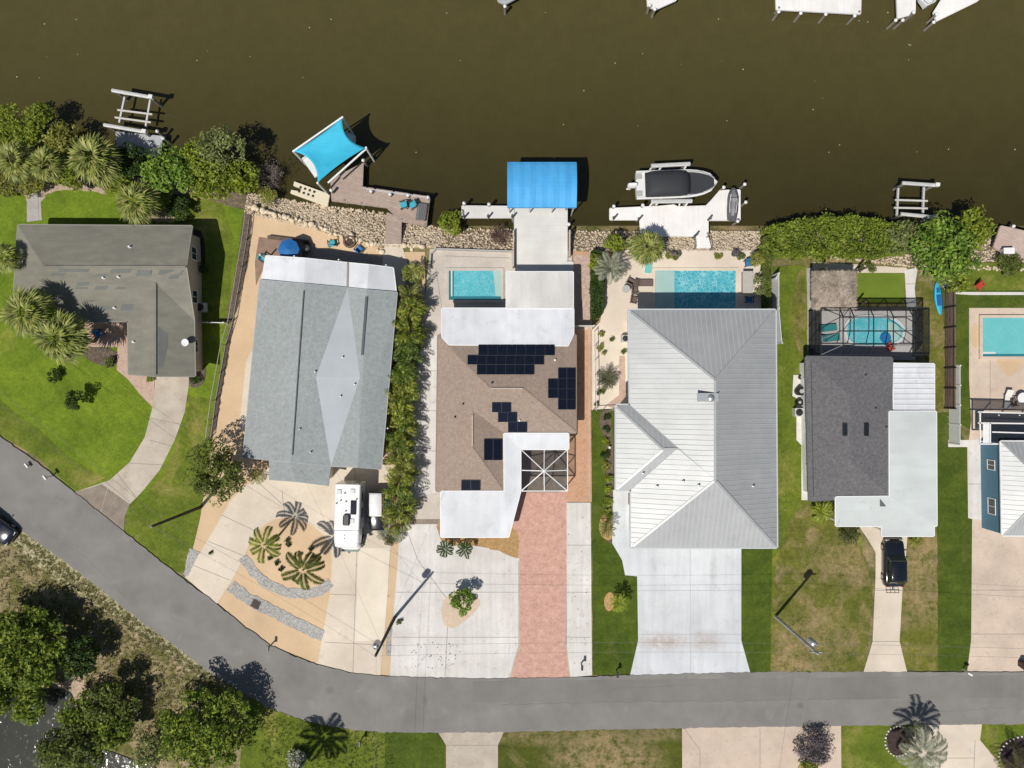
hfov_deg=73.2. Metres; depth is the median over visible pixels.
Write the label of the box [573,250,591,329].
path
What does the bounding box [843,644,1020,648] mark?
power line
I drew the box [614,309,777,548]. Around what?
house
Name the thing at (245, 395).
concrete edge
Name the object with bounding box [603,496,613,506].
shrub
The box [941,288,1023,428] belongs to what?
lawn
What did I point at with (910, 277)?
path
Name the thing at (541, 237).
dock
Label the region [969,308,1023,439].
pool deck
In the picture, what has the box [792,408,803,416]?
air conditioner
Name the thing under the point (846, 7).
dock
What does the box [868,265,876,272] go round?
shrub
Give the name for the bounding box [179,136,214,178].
mangrove
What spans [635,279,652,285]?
sun lounger
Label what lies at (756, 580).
lawn
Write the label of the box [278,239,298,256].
patio umbrella
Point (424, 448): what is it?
path
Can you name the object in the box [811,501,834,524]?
garden plant
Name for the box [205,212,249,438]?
chain link fence
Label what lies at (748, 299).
armchair
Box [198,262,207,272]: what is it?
shrub
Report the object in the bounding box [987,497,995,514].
window
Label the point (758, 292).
shrub
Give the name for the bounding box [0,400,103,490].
verge
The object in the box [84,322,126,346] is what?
patio
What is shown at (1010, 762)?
palm tree
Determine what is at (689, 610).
driveway
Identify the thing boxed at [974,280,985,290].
armchair
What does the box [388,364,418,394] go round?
areca palm
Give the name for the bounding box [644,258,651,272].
sun lounger
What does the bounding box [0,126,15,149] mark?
mangrove
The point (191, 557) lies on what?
gravel bed
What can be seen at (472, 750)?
driveway
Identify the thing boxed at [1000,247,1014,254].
dock box
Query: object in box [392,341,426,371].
areca palm
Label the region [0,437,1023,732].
road
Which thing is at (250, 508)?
driveway
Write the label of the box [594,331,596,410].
aluminium fence
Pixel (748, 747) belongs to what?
driveway
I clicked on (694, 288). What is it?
swimming pool
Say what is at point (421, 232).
riprap
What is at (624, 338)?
air conditioner
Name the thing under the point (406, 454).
areca palm
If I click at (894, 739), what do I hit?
mulch ring
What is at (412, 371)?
areca palm
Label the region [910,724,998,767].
driveway
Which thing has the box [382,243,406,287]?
patio
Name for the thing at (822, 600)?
weedy grass
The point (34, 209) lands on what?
path
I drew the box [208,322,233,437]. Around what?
mulch strip
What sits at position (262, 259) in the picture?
armchair
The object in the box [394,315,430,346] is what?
areca palm
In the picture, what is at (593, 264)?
shrub
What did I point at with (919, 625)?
dry patch
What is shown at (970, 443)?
path
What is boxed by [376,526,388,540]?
bromeliad
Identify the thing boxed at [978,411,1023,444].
lanai
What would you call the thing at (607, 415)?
shrub
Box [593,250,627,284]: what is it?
palm tree
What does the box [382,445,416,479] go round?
areca palm
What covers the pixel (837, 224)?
hedge
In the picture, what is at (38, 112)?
mangrove
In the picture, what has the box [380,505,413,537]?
areca palm
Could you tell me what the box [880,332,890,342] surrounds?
pool float
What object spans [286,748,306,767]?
shrub
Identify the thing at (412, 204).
armchair
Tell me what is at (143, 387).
path
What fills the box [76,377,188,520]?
driveway
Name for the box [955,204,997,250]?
broadleaf tree
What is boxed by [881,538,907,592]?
parked car
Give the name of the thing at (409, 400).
areca palm
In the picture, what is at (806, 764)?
shrub
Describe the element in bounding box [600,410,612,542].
planting bed
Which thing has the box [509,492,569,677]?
driveway
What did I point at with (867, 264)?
shrub
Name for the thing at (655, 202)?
lift arm
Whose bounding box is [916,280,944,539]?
dry patch
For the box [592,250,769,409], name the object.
patio
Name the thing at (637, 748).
lawn
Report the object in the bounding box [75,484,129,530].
driveway apron
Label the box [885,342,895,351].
armchair
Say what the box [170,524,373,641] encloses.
power line
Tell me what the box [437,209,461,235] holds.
shrub
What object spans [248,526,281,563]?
palm tree
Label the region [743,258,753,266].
armchair
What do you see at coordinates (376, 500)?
off road vehicle
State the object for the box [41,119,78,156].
mangrove
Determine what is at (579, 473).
path
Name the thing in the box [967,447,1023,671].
driveway
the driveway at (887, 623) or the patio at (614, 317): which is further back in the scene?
the patio at (614, 317)
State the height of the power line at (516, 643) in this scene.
0.626 m
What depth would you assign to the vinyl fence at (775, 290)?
67.76 m
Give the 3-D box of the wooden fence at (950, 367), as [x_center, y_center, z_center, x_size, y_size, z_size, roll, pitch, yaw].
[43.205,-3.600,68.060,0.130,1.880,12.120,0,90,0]
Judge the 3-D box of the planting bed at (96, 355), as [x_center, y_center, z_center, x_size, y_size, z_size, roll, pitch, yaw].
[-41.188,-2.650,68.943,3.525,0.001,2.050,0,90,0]
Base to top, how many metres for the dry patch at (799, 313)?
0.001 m
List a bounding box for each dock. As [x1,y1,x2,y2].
[115,129,172,156]
[329,158,430,227]
[461,201,513,220]
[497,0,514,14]
[512,208,573,271]
[609,182,747,249]
[646,0,675,17]
[772,0,860,24]
[886,0,915,29]
[923,0,978,31]
[992,224,1023,258]
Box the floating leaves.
[16,12,1015,158]
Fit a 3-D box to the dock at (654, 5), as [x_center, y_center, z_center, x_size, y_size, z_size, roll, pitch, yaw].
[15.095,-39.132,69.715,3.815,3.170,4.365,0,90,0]
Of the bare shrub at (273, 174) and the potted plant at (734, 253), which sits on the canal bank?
the bare shrub at (273, 174)
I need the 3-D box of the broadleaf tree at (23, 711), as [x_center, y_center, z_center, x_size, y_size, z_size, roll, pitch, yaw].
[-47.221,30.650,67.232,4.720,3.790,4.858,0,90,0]
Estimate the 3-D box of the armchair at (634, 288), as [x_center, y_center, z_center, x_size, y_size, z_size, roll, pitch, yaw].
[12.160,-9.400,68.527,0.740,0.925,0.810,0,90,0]
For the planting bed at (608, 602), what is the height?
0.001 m
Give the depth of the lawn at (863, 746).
69.00 m
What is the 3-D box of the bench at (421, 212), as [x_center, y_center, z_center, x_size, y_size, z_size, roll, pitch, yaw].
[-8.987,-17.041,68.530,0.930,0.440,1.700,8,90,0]
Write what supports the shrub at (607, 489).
on the planting bed at (606, 422)
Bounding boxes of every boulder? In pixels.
[251,204,256,210]
[260,207,264,214]
[308,221,314,226]
[378,249,384,254]
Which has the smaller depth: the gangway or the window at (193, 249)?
the window at (193, 249)
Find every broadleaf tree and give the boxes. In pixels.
[0,604,76,689]
[0,654,15,714]
[3,679,46,725]
[33,722,109,767]
[54,689,101,739]
[56,633,101,681]
[64,389,84,410]
[84,681,141,725]
[86,705,135,751]
[131,730,166,767]
[155,687,254,767]
[181,436,246,507]
[194,124,246,172]
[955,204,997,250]
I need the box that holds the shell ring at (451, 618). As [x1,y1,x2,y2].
[441,593,479,627]
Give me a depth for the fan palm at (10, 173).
65.75 m
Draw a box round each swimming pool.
[446,268,503,302]
[652,268,737,308]
[844,315,905,347]
[978,315,1023,358]
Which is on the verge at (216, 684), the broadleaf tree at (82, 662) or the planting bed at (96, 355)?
the broadleaf tree at (82, 662)
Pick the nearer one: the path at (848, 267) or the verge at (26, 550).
the path at (848, 267)
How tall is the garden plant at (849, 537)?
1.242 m
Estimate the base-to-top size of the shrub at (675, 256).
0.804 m
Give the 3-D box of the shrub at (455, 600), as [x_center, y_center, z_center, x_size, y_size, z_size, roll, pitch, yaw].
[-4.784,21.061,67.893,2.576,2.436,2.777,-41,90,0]
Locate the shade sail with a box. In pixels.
[292,116,374,194]
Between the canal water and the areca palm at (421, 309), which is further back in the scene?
the canal water
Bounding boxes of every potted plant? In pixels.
[669,249,680,256]
[731,248,740,257]
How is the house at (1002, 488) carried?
on the ground at (866, 544)
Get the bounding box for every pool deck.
[807,311,915,359]
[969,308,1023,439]
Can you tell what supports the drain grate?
on the gravel bed at (238, 591)
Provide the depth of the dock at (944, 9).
68.75 m
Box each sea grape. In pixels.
[138,142,195,192]
[909,210,981,285]
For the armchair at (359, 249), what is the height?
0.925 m
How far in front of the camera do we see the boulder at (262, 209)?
68.71 m
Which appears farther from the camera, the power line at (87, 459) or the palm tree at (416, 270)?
the palm tree at (416, 270)
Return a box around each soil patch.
[1,183,106,200]
[50,677,89,709]
[143,207,174,223]
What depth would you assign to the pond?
68.88 m
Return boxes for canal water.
[0,0,1023,225]
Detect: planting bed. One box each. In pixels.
[83,347,116,367]
[189,365,205,387]
[193,229,204,264]
[436,520,518,557]
[599,514,612,539]
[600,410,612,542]
[604,592,613,610]
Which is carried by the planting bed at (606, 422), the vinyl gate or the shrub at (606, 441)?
the shrub at (606, 441)
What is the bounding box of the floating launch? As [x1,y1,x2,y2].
[290,181,330,206]
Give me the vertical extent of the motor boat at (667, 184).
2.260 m
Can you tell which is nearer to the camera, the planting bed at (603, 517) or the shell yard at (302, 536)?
the planting bed at (603, 517)
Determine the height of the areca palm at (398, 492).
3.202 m
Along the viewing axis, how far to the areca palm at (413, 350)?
66.22 m
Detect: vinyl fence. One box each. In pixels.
[771,272,782,343]
[948,365,960,444]
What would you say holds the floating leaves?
on the canal water
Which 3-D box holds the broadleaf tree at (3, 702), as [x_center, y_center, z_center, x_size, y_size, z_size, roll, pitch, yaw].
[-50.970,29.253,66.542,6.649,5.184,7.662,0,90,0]
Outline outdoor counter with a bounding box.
[741,271,752,292]
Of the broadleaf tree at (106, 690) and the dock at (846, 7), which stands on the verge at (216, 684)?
the broadleaf tree at (106, 690)
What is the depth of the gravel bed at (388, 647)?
68.94 m
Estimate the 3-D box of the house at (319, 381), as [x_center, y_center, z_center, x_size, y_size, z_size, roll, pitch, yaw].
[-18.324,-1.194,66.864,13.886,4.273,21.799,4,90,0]
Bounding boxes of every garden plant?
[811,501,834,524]
[838,527,861,545]
[909,537,921,547]
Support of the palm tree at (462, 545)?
on the planting bed at (509, 546)
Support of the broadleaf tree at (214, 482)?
on the shell yard at (302, 536)
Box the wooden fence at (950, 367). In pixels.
[943,285,956,408]
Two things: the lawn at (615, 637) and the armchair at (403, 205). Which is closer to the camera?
the armchair at (403, 205)
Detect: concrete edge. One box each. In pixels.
[239,352,251,429]
[956,292,1023,294]
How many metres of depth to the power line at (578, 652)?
59.63 m
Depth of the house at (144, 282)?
65.47 m
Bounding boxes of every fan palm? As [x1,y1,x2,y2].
[0,140,45,183]
[0,242,25,274]
[0,284,64,339]
[28,145,68,185]
[31,309,95,366]
[65,132,128,189]
[114,181,162,227]
[625,229,665,266]
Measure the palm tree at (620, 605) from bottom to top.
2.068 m
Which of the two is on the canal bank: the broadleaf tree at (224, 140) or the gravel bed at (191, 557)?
the broadleaf tree at (224, 140)
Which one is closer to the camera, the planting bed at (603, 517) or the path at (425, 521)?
the planting bed at (603, 517)
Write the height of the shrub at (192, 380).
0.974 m
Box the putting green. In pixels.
[857,273,904,302]
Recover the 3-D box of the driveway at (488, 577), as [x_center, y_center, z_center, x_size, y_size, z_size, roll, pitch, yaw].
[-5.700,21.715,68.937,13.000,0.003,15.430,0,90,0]
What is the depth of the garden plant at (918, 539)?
68.45 m
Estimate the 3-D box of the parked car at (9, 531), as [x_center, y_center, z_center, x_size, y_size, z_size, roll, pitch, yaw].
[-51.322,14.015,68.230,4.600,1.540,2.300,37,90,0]
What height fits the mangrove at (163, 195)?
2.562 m
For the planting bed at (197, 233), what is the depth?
68.96 m
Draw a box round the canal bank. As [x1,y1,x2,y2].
[6,177,1023,265]
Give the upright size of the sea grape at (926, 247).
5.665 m
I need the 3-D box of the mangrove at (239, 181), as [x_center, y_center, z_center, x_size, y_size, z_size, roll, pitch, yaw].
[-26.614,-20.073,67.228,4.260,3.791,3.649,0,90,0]
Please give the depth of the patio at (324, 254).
68.96 m
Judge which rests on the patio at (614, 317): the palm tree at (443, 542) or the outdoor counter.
the outdoor counter
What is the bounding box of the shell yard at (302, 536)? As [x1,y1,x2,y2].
[193,215,424,675]
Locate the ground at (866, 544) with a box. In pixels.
[0,188,1023,759]
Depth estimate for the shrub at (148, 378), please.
68.55 m
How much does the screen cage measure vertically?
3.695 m
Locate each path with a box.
[27,188,41,221]
[117,345,154,406]
[404,519,439,523]
[409,335,436,499]
[567,251,591,501]
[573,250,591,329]
[607,356,624,408]
[792,375,807,499]
[807,268,812,311]
[813,262,906,272]
[905,268,917,306]
[948,438,982,446]
[968,447,981,519]
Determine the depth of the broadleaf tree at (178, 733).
64.97 m
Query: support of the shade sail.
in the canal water
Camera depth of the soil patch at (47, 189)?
68.98 m
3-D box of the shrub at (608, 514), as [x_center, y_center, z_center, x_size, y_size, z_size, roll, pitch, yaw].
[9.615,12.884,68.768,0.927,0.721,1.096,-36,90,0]
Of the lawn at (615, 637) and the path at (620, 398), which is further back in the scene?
the lawn at (615, 637)
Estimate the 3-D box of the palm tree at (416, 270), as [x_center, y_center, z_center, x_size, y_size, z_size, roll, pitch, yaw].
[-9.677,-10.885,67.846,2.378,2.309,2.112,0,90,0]
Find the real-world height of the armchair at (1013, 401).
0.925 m
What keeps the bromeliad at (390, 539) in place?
on the driveway at (250, 508)
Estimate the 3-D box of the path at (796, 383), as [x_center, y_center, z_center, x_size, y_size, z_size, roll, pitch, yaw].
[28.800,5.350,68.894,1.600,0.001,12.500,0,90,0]
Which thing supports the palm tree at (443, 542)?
on the planting bed at (509, 546)
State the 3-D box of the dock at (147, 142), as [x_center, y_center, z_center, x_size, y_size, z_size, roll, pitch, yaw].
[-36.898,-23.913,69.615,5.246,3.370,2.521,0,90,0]
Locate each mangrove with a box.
[0,102,24,130]
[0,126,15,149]
[0,172,17,197]
[4,116,43,149]
[17,167,45,198]
[23,101,56,128]
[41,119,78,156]
[56,163,82,193]
[63,146,91,169]
[104,174,130,197]
[106,141,149,178]
[155,184,170,203]
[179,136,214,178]
[187,154,232,200]
[216,156,259,194]
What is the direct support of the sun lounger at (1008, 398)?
on the pool deck at (991, 383)
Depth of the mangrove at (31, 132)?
66.24 m
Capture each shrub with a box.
[47,368,61,383]
[104,357,113,368]
[146,376,153,381]
[164,194,191,223]
[189,372,200,383]
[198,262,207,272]
[253,153,284,188]
[257,186,277,205]
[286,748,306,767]
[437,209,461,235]
[448,587,475,616]
[489,223,508,246]
[588,253,608,269]
[596,343,603,351]
[600,450,609,459]
[602,233,628,253]
[602,426,610,433]
[602,437,609,446]
[602,461,610,470]
[603,413,610,420]
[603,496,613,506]
[603,508,613,518]
[604,485,611,494]
[605,475,613,482]
[665,250,672,258]
[673,251,681,259]
[714,253,722,259]
[737,252,745,259]
[749,251,764,266]
[753,269,771,284]
[754,285,767,299]
[792,728,834,766]
[798,754,819,767]
[865,261,871,267]
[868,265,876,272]
[885,219,923,255]
[946,270,969,292]
[995,252,1021,277]
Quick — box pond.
[0,689,154,767]
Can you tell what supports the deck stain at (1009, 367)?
on the pool deck at (991, 383)
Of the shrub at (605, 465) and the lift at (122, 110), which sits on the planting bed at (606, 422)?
the shrub at (605, 465)
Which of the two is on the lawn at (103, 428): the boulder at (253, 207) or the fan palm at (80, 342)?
the fan palm at (80, 342)
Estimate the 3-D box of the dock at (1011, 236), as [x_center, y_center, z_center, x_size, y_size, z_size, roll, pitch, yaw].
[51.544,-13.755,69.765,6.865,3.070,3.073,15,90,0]
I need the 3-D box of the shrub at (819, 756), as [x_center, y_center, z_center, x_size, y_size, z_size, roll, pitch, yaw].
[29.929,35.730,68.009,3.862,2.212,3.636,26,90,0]
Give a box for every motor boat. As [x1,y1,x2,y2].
[302,132,355,178]
[626,169,717,199]
[917,0,935,9]
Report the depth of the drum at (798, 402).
68.30 m
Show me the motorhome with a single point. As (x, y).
(349, 512)
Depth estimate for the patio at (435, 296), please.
68.95 m
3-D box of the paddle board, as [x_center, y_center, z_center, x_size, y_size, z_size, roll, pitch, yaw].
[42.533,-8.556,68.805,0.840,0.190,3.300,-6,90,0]
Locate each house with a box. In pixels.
[13,224,202,376]
[242,254,397,485]
[435,271,576,537]
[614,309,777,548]
[800,356,937,536]
[980,440,1023,536]
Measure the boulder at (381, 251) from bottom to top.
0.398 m
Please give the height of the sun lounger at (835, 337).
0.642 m
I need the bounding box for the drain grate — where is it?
[250,599,260,609]
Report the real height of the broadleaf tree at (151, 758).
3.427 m
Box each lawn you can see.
[0,190,243,563]
[185,198,232,329]
[385,732,445,767]
[498,728,681,767]
[591,410,637,674]
[741,549,771,671]
[770,265,865,671]
[841,725,923,767]
[936,413,971,671]
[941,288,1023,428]
[956,262,1023,289]
[980,725,1023,767]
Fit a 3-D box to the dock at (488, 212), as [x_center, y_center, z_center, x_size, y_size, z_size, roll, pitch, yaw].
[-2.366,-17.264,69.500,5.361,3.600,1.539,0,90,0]
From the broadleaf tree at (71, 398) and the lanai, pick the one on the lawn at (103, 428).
the broadleaf tree at (71, 398)
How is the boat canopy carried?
in the canal water
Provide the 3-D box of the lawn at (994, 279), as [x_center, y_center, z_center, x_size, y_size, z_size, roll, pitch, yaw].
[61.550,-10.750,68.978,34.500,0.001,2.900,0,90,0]
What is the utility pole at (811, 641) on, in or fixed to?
on the dry patch at (785, 612)
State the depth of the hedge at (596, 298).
67.74 m
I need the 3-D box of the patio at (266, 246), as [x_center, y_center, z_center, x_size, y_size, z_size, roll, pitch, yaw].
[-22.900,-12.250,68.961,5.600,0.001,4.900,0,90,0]
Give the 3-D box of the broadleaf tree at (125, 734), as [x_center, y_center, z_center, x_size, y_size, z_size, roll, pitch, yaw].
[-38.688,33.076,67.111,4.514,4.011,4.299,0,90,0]
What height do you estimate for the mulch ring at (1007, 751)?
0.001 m
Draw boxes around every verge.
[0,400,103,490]
[0,512,211,682]
[0,513,290,767]
[125,394,212,571]
[240,698,384,767]
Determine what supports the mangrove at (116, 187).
on the canal bank
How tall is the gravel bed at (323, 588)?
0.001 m
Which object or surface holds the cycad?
on the ground at (866, 544)
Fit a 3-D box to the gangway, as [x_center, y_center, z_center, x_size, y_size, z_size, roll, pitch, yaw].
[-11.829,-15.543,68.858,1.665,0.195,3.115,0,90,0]
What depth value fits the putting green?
68.90 m
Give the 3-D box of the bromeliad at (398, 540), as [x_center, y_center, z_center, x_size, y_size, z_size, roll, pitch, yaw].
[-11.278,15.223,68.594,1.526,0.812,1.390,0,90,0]
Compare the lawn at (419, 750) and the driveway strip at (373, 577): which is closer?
the driveway strip at (373, 577)
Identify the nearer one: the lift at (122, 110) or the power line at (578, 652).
the power line at (578, 652)
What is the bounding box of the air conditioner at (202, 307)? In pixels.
[198,303,207,311]
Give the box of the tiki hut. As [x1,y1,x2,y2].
[810,267,866,311]
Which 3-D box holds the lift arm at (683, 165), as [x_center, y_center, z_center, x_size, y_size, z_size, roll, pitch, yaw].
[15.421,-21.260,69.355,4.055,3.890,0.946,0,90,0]
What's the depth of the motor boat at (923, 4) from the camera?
68.51 m
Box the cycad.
[595,368,618,390]
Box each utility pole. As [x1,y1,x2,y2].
[150,505,201,527]
[372,616,396,656]
[774,615,821,654]
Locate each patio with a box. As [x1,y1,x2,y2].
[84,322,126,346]
[255,237,310,283]
[308,247,419,294]
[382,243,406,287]
[407,249,571,518]
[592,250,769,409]
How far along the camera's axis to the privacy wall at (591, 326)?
67.68 m
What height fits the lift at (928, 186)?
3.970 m
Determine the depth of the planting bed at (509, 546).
68.93 m
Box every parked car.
[0,516,18,545]
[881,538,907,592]
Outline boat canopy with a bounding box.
[507,162,576,215]
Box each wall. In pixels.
[429,248,513,268]
[574,325,594,327]
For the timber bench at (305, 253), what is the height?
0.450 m
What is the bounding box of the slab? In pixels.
[567,503,591,676]
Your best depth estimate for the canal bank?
69.36 m
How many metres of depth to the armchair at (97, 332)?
68.51 m
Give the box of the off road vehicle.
[367,490,386,530]
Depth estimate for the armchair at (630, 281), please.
68.58 m
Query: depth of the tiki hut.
65.92 m
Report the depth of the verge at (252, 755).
68.96 m
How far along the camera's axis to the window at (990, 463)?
67.40 m
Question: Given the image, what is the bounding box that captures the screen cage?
[808,307,929,355]
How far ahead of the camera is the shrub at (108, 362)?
68.35 m
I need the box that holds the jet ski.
[727,188,738,220]
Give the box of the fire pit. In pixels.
[343,235,355,247]
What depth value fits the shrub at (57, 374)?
68.33 m
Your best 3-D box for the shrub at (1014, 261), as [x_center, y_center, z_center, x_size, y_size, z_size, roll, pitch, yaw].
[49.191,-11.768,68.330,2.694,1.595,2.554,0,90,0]
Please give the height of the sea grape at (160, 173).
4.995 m
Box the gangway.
[385,213,401,243]
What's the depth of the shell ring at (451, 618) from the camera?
68.93 m
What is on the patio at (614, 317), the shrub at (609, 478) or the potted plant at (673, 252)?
the potted plant at (673, 252)
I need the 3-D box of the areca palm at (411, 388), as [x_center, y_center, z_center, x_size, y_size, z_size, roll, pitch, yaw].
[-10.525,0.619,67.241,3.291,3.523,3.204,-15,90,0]
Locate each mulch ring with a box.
[887,727,909,755]
[1000,736,1023,767]
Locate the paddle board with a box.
[934,282,942,314]
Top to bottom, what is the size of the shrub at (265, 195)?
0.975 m
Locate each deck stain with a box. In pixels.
[971,325,977,348]
[997,359,1022,375]
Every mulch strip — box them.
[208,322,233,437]
[226,213,251,321]
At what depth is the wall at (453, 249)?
68.56 m
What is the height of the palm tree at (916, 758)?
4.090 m
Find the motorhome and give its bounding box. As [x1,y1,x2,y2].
[334,480,365,551]
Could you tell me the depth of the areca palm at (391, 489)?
66.47 m
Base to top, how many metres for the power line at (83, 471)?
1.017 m
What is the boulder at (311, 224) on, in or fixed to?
on the riprap
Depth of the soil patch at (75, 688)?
68.96 m
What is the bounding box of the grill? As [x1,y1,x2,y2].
[303,245,311,251]
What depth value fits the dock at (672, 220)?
68.75 m
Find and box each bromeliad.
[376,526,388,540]
[384,533,396,545]
[392,532,405,543]
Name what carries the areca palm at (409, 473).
on the shell yard at (302, 536)
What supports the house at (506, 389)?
on the ground at (866, 544)
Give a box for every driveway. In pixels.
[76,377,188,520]
[185,465,390,675]
[390,524,519,678]
[439,732,502,767]
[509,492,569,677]
[612,490,749,674]
[682,726,840,767]
[860,527,906,671]
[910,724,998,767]
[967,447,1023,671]
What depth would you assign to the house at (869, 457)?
66.11 m
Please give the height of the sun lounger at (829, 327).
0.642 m
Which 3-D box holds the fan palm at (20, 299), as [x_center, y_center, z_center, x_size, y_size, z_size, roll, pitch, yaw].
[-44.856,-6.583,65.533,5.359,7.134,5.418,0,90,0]
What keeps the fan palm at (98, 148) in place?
on the canal bank
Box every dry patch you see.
[770,500,873,672]
[792,270,805,354]
[900,537,937,671]
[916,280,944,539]
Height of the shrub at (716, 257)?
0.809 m
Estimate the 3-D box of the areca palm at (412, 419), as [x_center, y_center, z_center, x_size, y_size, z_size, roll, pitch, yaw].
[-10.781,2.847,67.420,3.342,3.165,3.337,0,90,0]
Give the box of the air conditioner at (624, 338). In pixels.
[621,335,627,341]
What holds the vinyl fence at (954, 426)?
on the ground at (866, 544)
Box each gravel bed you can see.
[183,548,199,576]
[227,581,324,640]
[238,554,333,598]
[386,628,391,655]
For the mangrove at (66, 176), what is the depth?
67.11 m
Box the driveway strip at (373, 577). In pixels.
[355,548,389,640]
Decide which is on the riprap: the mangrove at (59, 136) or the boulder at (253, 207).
the boulder at (253, 207)
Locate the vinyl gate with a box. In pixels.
[198,322,228,323]
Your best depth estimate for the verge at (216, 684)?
68.97 m
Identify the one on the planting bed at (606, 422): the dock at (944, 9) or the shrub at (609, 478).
the shrub at (609, 478)
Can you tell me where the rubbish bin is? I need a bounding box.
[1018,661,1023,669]
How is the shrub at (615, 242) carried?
on the riprap
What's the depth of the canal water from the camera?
69.80 m
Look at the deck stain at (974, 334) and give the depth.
68.97 m
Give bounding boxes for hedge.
[589,250,604,319]
[757,209,912,263]
[760,236,771,308]
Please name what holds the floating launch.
on the canal water
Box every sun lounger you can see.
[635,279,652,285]
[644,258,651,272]
[822,323,836,331]
[822,333,839,341]
[1003,389,1014,408]
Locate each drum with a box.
[794,387,803,395]
[794,399,802,404]
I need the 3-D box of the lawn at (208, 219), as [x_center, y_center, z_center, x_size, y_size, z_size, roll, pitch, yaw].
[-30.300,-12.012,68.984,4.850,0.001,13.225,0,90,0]
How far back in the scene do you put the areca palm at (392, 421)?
66.40 m
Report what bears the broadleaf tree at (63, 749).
on the verge at (216, 684)
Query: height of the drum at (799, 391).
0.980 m
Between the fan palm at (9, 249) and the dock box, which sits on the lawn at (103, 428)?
the fan palm at (9, 249)
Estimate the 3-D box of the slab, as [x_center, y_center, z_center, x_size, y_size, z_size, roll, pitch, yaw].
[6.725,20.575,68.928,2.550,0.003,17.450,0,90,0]
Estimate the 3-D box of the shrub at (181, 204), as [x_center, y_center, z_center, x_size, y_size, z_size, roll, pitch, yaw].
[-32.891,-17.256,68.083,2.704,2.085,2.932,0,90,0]
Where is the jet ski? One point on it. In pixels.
(732, 204)
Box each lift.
[103,89,162,136]
[891,181,939,223]
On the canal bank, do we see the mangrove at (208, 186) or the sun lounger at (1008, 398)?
the mangrove at (208, 186)
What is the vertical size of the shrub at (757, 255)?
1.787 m
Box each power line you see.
[1,407,149,524]
[2,393,162,519]
[159,530,371,653]
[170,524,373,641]
[390,643,788,645]
[392,652,778,655]
[819,653,1018,657]
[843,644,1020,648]
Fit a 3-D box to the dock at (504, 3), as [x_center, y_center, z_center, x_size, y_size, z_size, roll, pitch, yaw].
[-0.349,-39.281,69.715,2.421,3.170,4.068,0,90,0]
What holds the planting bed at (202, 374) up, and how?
on the lawn at (103, 428)
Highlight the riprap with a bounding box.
[244,192,1023,270]
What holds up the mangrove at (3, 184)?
on the soil patch at (47, 189)
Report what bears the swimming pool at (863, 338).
on the pool deck at (903, 346)
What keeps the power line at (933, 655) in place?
attached to the utility pole at (811, 641)
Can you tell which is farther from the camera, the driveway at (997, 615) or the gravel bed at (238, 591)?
the driveway at (997, 615)
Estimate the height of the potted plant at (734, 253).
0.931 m
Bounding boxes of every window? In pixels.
[191,246,196,260]
[192,289,197,303]
[987,459,994,470]
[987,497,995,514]
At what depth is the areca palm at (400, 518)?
66.70 m
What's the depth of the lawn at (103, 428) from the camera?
68.99 m
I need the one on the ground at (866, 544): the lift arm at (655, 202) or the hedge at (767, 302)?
the hedge at (767, 302)
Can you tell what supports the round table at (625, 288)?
on the patio at (614, 317)
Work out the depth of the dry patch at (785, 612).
68.90 m
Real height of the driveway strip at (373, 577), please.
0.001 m
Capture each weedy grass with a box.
[770,512,872,671]
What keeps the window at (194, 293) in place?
in the house at (144, 282)
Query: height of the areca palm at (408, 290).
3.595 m
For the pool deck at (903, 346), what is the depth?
68.89 m
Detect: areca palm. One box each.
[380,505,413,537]
[381,482,415,516]
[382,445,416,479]
[382,493,420,525]
[384,432,416,465]
[384,471,414,500]
[385,389,415,417]
[385,423,414,453]
[386,410,421,441]
[386,456,422,486]
[387,397,417,429]
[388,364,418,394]
[389,375,420,406]
[390,353,419,386]
[392,304,423,334]
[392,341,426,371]
[393,325,424,360]
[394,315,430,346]
[397,282,425,309]
[397,294,431,326]
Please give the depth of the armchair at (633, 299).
68.58 m
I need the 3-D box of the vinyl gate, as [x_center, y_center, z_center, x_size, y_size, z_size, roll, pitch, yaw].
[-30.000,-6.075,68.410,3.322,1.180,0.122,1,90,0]
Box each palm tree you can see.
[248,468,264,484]
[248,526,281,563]
[281,550,324,589]
[401,261,423,282]
[436,540,453,557]
[455,540,472,558]
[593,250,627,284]
[597,518,616,536]
[610,591,629,611]
[896,720,947,767]
[994,739,1023,767]
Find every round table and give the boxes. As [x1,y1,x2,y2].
[622,285,629,292]
[1016,393,1023,403]
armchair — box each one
[91,328,105,338]
[257,253,265,262]
[327,239,336,247]
[353,244,364,253]
[399,200,407,209]
[407,199,416,210]
[625,276,634,284]
[630,295,637,303]
[631,285,637,293]
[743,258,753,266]
[744,296,753,302]
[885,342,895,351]
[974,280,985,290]
[1010,398,1018,406]
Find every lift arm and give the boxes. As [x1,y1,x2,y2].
[649,162,690,169]
[649,198,692,207]
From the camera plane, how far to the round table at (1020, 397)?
68.28 m
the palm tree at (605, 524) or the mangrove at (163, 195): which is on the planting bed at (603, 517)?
the palm tree at (605, 524)

